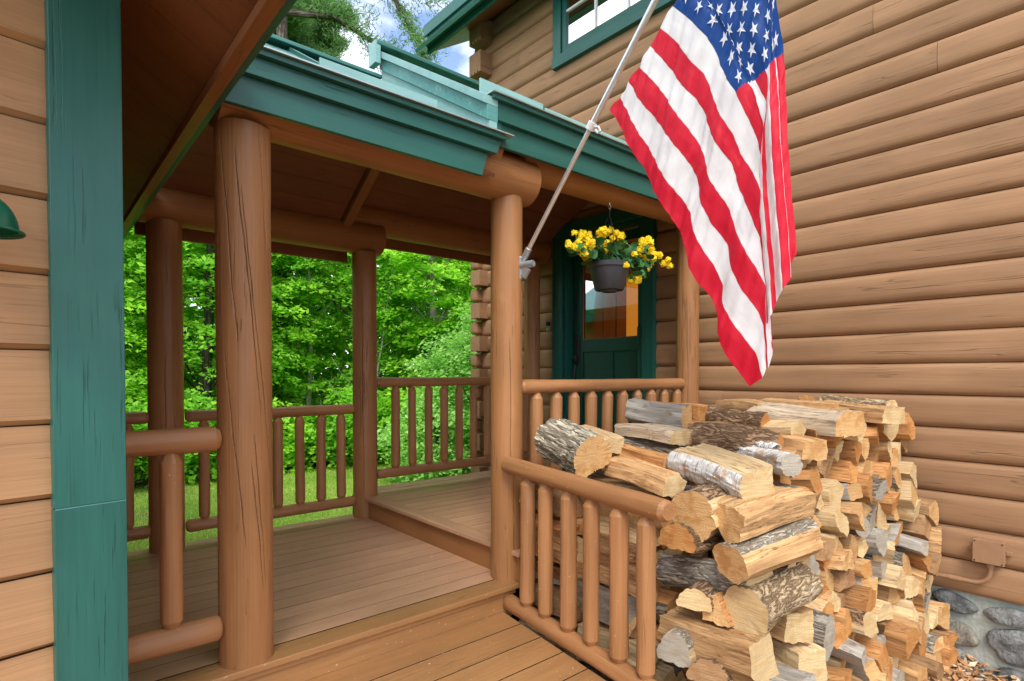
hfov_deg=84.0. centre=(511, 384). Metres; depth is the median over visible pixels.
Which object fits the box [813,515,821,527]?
firewood log
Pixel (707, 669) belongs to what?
firewood log
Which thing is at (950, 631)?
firewood log
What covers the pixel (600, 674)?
firewood log
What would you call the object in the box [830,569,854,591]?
firewood log
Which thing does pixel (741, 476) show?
firewood log
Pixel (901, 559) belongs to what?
firewood log
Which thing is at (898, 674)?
firewood log
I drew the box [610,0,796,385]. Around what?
flag
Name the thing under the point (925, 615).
firewood log
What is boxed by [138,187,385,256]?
log beam
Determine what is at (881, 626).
firewood log
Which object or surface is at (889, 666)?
firewood log
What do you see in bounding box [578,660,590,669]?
firewood log
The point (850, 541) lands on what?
firewood log
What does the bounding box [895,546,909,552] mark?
firewood log
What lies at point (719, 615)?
firewood log
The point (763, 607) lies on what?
firewood log
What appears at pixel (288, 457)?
shrub
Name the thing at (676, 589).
firewood log
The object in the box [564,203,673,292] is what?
hanging basket
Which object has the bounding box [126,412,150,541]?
log railing
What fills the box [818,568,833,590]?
firewood log
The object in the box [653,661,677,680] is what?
firewood log
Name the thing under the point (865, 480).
firewood log
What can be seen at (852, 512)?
firewood log
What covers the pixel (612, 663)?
log railing
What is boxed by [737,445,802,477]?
firewood log
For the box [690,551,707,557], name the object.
firewood log
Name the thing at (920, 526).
firewood log
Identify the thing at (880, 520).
firewood log
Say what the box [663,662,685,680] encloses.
firewood log
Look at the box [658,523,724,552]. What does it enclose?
firewood log
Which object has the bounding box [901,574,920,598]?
firewood log
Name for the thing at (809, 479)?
firewood log
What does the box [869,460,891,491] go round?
firewood log
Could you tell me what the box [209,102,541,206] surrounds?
log beam
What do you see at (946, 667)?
firewood log
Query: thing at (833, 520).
firewood log
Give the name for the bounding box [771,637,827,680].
firewood log
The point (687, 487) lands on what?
firewood log
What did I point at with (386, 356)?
broadleaf tree
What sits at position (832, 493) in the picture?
firewood log
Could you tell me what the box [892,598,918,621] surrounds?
firewood log
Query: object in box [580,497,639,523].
firewood log
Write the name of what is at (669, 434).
firewood log
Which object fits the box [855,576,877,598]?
firewood log
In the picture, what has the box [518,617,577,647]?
firewood log
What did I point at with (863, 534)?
firewood log
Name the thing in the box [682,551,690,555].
firewood log
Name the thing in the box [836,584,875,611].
firewood log
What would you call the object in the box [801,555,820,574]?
firewood log
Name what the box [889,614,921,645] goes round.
firewood log
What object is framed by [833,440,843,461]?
firewood log
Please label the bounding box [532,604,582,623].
firewood log
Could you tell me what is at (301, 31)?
pine tree
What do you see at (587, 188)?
log beam
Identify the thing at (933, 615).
firewood log
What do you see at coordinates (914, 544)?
firewood log
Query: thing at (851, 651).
firewood log
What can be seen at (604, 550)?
firewood log
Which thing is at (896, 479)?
firewood log
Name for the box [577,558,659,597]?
firewood log
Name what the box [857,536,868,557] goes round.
firewood log
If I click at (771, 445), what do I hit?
birch curl
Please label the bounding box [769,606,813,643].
firewood log
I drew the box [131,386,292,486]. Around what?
shrub
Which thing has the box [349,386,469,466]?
shrub
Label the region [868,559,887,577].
firewood log
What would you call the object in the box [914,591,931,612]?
firewood log
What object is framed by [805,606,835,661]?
firewood log
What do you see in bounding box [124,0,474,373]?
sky
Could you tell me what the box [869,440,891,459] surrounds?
firewood log
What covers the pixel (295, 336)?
broadleaf tree
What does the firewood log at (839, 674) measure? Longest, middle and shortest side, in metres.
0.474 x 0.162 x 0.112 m
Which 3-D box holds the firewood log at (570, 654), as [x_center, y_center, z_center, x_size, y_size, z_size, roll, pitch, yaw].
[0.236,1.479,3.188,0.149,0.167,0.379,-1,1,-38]
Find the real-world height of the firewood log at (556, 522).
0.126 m
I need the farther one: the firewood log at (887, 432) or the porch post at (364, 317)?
the porch post at (364, 317)
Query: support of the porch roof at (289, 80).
on the log beam at (518, 175)
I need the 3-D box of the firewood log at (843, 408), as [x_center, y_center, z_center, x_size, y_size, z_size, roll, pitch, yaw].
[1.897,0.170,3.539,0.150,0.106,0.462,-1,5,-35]
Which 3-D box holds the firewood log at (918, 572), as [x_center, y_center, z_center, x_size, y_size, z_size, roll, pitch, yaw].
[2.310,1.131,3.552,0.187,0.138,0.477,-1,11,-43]
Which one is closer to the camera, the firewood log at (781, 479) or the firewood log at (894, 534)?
the firewood log at (781, 479)
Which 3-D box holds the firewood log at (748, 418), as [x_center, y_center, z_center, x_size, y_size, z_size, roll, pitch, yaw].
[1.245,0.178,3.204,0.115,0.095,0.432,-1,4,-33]
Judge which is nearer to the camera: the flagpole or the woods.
the flagpole
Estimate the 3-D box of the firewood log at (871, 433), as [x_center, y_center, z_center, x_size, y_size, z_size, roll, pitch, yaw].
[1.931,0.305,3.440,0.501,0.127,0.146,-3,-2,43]
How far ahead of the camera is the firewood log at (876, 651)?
2.90 m
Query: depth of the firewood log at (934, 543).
3.41 m
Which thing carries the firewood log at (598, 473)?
on the firewood log
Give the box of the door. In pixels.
[552,209,659,470]
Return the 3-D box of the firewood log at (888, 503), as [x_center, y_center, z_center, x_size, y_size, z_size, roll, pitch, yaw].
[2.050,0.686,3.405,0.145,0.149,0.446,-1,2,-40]
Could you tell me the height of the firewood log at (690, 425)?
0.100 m
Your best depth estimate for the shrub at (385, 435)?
9.21 m
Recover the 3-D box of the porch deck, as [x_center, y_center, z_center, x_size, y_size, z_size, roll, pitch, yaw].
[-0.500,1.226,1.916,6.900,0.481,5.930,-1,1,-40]
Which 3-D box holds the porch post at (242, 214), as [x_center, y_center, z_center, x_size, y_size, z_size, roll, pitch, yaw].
[-1.127,0.046,2.398,0.216,2.225,0.219,-1,1,-40]
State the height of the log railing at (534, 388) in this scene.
0.918 m
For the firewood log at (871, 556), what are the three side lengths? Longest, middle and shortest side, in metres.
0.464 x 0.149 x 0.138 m
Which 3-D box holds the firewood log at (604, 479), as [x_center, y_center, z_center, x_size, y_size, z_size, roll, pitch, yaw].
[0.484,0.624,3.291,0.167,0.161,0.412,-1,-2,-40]
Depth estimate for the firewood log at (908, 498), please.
3.39 m
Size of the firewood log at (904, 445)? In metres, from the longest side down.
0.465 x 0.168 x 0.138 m
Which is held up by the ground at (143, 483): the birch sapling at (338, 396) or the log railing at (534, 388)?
the birch sapling at (338, 396)
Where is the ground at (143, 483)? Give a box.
[134,378,463,488]
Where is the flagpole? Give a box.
[519,0,658,279]
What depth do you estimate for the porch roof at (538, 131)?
3.74 m
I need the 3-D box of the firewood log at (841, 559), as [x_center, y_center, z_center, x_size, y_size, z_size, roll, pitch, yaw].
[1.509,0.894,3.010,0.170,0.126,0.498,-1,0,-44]
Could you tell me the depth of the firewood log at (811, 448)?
2.73 m
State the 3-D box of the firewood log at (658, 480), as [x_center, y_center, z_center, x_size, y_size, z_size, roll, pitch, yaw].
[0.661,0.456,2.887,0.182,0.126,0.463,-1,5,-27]
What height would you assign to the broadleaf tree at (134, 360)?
7.618 m
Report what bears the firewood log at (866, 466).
on the firewood log at (875, 476)
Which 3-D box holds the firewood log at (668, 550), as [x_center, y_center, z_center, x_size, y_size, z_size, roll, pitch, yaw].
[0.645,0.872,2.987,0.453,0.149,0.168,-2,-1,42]
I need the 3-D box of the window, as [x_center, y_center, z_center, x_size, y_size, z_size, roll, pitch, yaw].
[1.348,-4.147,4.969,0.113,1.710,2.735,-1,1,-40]
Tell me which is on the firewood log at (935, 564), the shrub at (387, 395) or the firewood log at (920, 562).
the firewood log at (920, 562)
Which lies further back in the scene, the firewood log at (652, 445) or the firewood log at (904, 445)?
the firewood log at (904, 445)
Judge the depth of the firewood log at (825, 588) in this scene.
2.78 m
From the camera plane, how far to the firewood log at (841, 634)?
2.75 m
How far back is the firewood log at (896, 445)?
3.53 m
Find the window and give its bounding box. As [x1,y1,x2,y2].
[552,0,675,70]
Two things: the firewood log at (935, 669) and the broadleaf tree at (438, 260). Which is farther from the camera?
the broadleaf tree at (438, 260)
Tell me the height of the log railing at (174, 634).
0.876 m
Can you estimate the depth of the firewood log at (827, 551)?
2.75 m
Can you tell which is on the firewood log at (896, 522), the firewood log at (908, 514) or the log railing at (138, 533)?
the firewood log at (908, 514)
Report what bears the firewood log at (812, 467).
on the firewood log at (820, 504)
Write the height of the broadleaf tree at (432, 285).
7.410 m
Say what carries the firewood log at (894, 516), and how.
on the firewood log at (896, 522)
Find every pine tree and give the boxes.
[271,0,359,269]
[276,0,450,451]
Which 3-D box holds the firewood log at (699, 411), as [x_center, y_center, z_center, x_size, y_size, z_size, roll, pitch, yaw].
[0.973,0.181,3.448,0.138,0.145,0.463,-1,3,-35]
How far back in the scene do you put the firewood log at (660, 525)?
2.71 m
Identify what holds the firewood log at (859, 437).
on the firewood log at (851, 451)
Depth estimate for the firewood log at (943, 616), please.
3.44 m
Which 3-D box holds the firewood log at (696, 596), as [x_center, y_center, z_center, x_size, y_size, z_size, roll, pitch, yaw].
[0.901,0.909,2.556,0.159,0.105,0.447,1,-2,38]
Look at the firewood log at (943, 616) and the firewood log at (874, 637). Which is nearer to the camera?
the firewood log at (874, 637)
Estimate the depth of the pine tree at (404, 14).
13.29 m
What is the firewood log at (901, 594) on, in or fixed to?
on the firewood log at (904, 608)
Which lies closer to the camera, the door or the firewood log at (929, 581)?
the firewood log at (929, 581)
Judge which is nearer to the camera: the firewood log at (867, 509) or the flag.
the flag
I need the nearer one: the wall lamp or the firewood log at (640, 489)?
the wall lamp
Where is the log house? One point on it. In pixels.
(905, 284)
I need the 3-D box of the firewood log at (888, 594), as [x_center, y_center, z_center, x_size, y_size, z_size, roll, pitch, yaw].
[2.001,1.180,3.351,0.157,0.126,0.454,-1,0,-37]
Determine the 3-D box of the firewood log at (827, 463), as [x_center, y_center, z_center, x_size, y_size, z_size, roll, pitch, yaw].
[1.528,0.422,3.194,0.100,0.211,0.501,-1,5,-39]
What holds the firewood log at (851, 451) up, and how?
on the firewood log at (843, 471)
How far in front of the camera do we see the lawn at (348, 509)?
8.00 m
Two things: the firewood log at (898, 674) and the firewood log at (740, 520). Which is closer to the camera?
the firewood log at (740, 520)
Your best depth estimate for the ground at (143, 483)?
10.67 m
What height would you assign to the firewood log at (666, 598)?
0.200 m
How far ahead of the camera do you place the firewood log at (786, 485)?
2.59 m
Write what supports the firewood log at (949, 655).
on the firewood log
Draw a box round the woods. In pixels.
[124,233,475,435]
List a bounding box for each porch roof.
[134,34,513,262]
[341,39,658,264]
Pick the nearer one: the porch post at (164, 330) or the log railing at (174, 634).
the log railing at (174, 634)
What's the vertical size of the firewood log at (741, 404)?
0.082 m
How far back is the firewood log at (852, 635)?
2.92 m
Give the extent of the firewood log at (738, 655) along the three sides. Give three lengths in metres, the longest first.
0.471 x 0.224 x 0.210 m
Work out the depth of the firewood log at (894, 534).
3.34 m
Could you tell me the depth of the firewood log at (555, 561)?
3.20 m
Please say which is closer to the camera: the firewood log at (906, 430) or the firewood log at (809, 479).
the firewood log at (809, 479)
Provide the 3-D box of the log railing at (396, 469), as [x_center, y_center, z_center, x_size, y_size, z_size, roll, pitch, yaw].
[-0.498,0.369,5.467,1.764,0.880,0.088,-1,1,-40]
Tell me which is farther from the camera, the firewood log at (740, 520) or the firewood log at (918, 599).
the firewood log at (918, 599)
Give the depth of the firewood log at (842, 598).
2.92 m
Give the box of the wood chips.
[921,653,1020,680]
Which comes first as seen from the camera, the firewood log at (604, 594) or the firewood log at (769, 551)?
the firewood log at (769, 551)
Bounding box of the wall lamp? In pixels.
[0,199,25,239]
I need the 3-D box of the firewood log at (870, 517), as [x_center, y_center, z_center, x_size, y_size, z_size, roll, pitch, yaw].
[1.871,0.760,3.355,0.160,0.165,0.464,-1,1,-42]
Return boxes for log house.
[415,0,1023,680]
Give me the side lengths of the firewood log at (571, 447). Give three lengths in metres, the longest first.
0.465 x 0.278 x 0.242 m
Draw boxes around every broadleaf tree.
[124,226,215,429]
[124,228,316,468]
[124,271,141,318]
[182,243,351,424]
[271,251,436,450]
[346,249,480,433]
[400,257,474,406]
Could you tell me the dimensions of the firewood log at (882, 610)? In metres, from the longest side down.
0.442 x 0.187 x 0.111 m
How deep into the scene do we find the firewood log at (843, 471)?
3.07 m
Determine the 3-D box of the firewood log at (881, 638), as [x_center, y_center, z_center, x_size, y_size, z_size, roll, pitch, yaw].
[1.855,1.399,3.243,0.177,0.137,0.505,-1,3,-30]
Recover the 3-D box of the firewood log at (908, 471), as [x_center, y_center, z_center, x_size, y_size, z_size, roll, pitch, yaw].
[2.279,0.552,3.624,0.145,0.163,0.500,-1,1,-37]
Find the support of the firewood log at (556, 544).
on the firewood log at (555, 561)
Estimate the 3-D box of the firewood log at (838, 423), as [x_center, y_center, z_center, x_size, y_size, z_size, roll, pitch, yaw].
[1.609,0.194,3.152,0.278,0.155,0.558,-1,3,-32]
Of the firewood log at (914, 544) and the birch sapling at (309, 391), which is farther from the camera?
the birch sapling at (309, 391)
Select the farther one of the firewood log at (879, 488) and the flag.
the firewood log at (879, 488)
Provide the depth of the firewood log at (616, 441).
3.17 m
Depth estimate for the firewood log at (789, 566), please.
2.48 m
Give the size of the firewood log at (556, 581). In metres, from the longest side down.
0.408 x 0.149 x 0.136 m
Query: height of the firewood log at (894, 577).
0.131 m
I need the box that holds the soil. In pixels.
[951,673,985,680]
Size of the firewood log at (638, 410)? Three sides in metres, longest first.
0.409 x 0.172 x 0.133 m
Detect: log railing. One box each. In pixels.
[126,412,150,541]
[126,426,222,664]
[185,404,355,532]
[377,377,528,478]
[501,457,674,680]
[522,378,684,472]
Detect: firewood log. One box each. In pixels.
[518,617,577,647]
[519,482,583,517]
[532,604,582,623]
[533,583,582,621]
[534,418,611,476]
[535,509,582,535]
[535,523,582,560]
[535,539,559,564]
[535,557,559,584]
[535,560,578,579]
[555,646,578,661]
[576,622,658,667]
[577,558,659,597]
[577,577,635,624]
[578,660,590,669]
[580,425,623,453]
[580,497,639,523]
[581,611,635,637]
[584,662,613,680]
[586,477,623,483]
[588,470,617,479]
[599,621,665,661]
[600,515,659,546]
[600,532,659,579]
[604,456,686,497]
[608,482,673,522]
[612,443,667,468]
[614,423,692,445]
[620,482,696,497]
[622,436,690,453]
[625,398,692,428]
[631,498,672,528]
[653,401,707,420]
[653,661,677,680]
[656,547,681,554]
[656,552,773,592]
[656,587,680,621]
[656,627,696,667]
[657,529,666,549]
[657,606,778,680]
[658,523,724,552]
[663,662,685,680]
[666,443,774,498]
[667,586,682,591]
[667,662,688,672]
[671,483,727,541]
[676,581,717,612]
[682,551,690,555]
[686,658,732,680]
[688,421,727,429]
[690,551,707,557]
[692,422,783,452]
[702,591,733,627]
[705,405,769,426]
[712,518,823,584]
[715,399,771,410]
[716,485,817,543]
[723,562,823,636]
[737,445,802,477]
[747,402,864,437]
[759,398,838,409]
[761,420,805,434]
[768,662,815,680]
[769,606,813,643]
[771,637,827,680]
[773,474,790,484]
[773,482,811,491]
[780,563,795,568]
[782,433,827,461]
[782,447,803,475]
[790,469,822,496]
[798,395,816,400]
[798,434,811,468]
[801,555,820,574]
[803,465,819,476]
[803,598,833,616]
[804,427,822,438]
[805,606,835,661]
[807,460,820,465]
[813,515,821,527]
[814,492,820,512]
[814,506,848,536]
[814,536,835,560]
[815,559,830,570]
[816,494,823,509]
[817,394,897,406]
[817,460,822,474]
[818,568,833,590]
[818,580,828,597]
[820,448,835,478]
[820,478,843,509]
[820,590,840,611]
[821,532,837,551]
[823,436,841,448]
[824,400,905,424]
[826,655,845,667]
[826,666,852,680]
[827,549,854,570]
[828,459,857,482]
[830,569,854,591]
[831,638,867,668]
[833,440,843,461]
[833,621,846,648]
[834,591,845,606]
[834,607,851,637]
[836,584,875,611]
[837,540,842,548]
[838,533,859,563]
[839,406,849,409]
[839,439,861,465]
[840,482,862,500]
[840,501,864,531]
[841,500,871,516]
[842,420,866,440]
[844,605,878,637]
[845,657,879,680]
[849,513,869,537]
[849,632,855,639]
[851,669,887,680]
[854,472,872,503]
[854,557,872,577]
[854,635,888,671]
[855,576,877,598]
[856,460,872,475]
[856,634,877,640]
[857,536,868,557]
[859,438,868,460]
[860,553,878,560]
[863,424,878,444]
[865,422,898,441]
[865,527,887,556]
[866,447,878,461]
[866,501,886,528]
[866,504,876,532]
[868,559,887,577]
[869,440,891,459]
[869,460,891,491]
[870,599,892,621]
[871,474,880,477]
[872,478,887,499]
[872,491,900,514]
[877,563,905,590]
[877,585,899,603]
[877,620,885,633]
[877,633,885,645]
[878,448,898,466]
[878,541,894,563]
[882,523,890,539]
[883,619,920,660]
[885,657,892,680]
[886,507,899,520]
[886,520,902,533]
[887,523,900,545]
[888,655,898,667]
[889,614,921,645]
[890,467,901,488]
[891,439,908,453]
[891,442,900,460]
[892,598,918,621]
[892,667,904,680]
[893,551,911,575]
[894,413,914,439]
[895,480,917,508]
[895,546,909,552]
[895,549,931,572]
[896,461,916,488]
[896,533,928,555]
[897,499,920,521]
[897,589,904,597]
[897,660,927,680]
[898,514,931,540]
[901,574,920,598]
[907,653,943,680]
[911,566,926,582]
[912,552,941,575]
[912,575,924,605]
[912,629,926,655]
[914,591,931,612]
[917,611,929,634]
[917,616,924,636]
[918,497,938,525]
[923,525,941,553]
[925,574,933,592]
[925,650,941,662]
[926,633,943,652]
[928,604,938,628]
[929,628,958,645]
[930,600,949,629]
[935,627,954,668]
[940,644,957,666]
[941,664,951,680]
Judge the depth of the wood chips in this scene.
3.28 m
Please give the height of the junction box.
0.292 m
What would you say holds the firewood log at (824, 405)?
on the firewood log at (859, 437)
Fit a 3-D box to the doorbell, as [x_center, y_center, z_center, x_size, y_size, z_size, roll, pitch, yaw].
[0.387,-0.619,6.107,0.027,0.105,0.044,-1,1,-40]
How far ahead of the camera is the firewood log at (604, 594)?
2.81 m
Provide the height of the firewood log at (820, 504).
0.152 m
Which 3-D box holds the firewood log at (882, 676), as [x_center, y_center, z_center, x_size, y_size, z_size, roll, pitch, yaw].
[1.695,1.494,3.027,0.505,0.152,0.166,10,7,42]
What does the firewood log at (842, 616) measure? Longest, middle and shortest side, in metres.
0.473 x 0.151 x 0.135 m
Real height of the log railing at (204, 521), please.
0.856 m
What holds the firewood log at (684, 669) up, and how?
on the firewood log at (678, 672)
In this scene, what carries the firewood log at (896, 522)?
on the firewood log at (914, 544)
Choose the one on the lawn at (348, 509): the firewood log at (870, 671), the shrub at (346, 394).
the shrub at (346, 394)
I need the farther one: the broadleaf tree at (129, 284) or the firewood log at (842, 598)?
the broadleaf tree at (129, 284)
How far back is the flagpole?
2.92 m
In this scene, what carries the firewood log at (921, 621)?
on the firewood log at (919, 650)
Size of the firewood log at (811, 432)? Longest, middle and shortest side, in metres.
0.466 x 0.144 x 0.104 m
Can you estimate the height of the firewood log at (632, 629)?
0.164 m
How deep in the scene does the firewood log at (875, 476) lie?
3.25 m
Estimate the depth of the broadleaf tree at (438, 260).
12.78 m
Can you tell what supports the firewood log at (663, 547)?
on the firewood log at (668, 550)
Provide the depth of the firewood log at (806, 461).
2.83 m
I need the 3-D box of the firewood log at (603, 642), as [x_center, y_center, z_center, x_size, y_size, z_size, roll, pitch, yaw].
[0.521,1.301,2.785,0.401,0.186,0.155,3,3,40]
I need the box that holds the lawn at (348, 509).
[127,463,469,551]
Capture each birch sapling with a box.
[285,261,335,456]
[328,357,380,456]
[352,265,407,374]
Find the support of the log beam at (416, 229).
on the porch post at (532, 326)
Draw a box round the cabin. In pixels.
[0,0,296,680]
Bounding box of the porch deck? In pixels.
[127,470,709,680]
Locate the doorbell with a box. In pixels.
[546,322,549,331]
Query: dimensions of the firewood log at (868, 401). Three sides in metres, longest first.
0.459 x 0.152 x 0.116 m
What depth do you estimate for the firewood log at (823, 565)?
2.82 m
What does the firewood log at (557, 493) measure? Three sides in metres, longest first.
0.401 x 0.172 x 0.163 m
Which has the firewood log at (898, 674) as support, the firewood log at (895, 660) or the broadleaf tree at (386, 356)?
the firewood log at (895, 660)
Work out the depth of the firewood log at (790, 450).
2.74 m
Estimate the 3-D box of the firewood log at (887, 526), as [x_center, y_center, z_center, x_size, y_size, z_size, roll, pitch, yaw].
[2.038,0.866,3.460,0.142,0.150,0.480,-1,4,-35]
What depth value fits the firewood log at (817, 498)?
2.81 m
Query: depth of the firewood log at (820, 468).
2.99 m
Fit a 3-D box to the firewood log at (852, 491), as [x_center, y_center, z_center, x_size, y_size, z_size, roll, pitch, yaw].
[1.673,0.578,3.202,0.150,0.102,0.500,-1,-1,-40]
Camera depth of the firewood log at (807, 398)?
3.69 m
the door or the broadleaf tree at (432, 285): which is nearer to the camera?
the door
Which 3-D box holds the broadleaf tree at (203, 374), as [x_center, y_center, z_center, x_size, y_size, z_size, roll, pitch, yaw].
[-5.729,-2.254,10.671,3.474,8.472,3.827,0,1,18]
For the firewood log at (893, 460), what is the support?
on the firewood log at (908, 471)
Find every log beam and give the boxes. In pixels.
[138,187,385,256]
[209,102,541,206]
[354,205,550,264]
[503,150,675,224]
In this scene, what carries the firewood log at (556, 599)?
on the firewood log at (535, 606)
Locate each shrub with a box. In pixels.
[126,397,147,482]
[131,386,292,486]
[210,397,346,473]
[283,384,407,468]
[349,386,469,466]
[377,395,480,483]
[399,299,480,475]
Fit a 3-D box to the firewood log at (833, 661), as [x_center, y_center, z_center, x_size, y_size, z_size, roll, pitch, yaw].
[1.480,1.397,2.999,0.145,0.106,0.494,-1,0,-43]
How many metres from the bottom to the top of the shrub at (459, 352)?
3.704 m
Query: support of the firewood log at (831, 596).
on the firewood log at (842, 616)
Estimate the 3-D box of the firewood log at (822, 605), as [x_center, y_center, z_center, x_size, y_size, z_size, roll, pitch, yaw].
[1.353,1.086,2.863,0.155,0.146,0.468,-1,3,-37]
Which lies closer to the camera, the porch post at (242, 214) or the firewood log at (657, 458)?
the porch post at (242, 214)
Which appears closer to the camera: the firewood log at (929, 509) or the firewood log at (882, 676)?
the firewood log at (882, 676)
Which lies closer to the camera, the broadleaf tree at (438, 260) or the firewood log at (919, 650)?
the firewood log at (919, 650)
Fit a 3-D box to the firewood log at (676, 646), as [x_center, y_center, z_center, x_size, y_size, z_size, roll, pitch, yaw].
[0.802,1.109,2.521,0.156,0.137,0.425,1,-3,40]
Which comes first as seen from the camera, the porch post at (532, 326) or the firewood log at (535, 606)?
the firewood log at (535, 606)
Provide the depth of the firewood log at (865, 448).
3.21 m
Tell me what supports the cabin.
on the ground at (143, 483)
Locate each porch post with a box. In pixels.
[145,218,184,553]
[213,118,273,669]
[352,250,377,518]
[490,195,522,580]
[524,261,539,461]
[676,227,699,403]
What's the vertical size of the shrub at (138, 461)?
1.547 m
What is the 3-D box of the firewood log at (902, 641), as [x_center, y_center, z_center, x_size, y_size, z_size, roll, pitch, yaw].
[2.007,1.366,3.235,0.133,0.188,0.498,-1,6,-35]
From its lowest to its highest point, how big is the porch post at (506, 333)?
2.235 m
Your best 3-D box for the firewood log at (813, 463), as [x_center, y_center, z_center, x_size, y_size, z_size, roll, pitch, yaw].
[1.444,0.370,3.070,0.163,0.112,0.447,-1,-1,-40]
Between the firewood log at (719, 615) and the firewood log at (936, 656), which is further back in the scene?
the firewood log at (936, 656)
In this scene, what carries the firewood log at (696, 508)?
on the firewood log at (682, 536)
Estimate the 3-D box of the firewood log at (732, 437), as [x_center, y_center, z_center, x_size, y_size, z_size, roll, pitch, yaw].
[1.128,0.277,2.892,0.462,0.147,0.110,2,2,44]
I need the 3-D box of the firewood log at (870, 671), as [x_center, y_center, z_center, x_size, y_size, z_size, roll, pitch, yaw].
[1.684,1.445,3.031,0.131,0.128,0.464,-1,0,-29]
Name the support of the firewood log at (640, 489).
on the firewood log at (663, 547)
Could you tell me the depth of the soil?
3.42 m
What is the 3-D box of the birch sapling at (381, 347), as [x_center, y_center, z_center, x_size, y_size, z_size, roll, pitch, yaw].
[-2.600,-0.863,11.695,1.391,5.009,0.356,0,1,-22]
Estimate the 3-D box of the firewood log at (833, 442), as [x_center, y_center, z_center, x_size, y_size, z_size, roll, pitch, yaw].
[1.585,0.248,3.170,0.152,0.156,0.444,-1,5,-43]
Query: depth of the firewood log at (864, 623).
2.86 m
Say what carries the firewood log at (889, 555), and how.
on the firewood log at (901, 594)
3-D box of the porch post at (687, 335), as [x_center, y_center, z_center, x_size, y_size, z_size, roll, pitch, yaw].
[1.415,-0.162,4.586,0.180,2.210,0.178,-1,1,-40]
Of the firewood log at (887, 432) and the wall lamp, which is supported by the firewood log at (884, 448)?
the firewood log at (887, 432)
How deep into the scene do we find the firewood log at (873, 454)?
3.43 m
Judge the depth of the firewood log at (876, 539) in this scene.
3.19 m
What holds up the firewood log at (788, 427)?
on the firewood log at (813, 463)
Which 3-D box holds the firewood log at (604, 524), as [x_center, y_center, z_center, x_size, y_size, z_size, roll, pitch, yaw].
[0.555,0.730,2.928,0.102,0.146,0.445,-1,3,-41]
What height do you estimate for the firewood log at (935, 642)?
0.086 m
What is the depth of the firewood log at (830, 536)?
2.88 m
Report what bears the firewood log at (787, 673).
on the firewood log
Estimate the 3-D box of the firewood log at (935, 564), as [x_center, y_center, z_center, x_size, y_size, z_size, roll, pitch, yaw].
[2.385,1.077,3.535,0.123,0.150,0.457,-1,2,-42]
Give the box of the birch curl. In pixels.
[755,441,781,448]
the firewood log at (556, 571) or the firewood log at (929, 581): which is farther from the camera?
the firewood log at (929, 581)
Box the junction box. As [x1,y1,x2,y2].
[937,536,1012,583]
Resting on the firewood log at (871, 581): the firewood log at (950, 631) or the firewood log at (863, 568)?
the firewood log at (863, 568)
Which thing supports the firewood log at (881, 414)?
on the firewood log at (871, 433)
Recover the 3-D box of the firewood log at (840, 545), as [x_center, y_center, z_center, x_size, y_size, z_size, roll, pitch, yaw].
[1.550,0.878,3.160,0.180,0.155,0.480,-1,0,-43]
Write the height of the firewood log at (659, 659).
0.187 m
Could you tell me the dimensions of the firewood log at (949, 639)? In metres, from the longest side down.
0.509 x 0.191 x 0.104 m
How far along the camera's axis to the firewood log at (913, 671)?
3.13 m
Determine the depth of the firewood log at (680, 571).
2.53 m

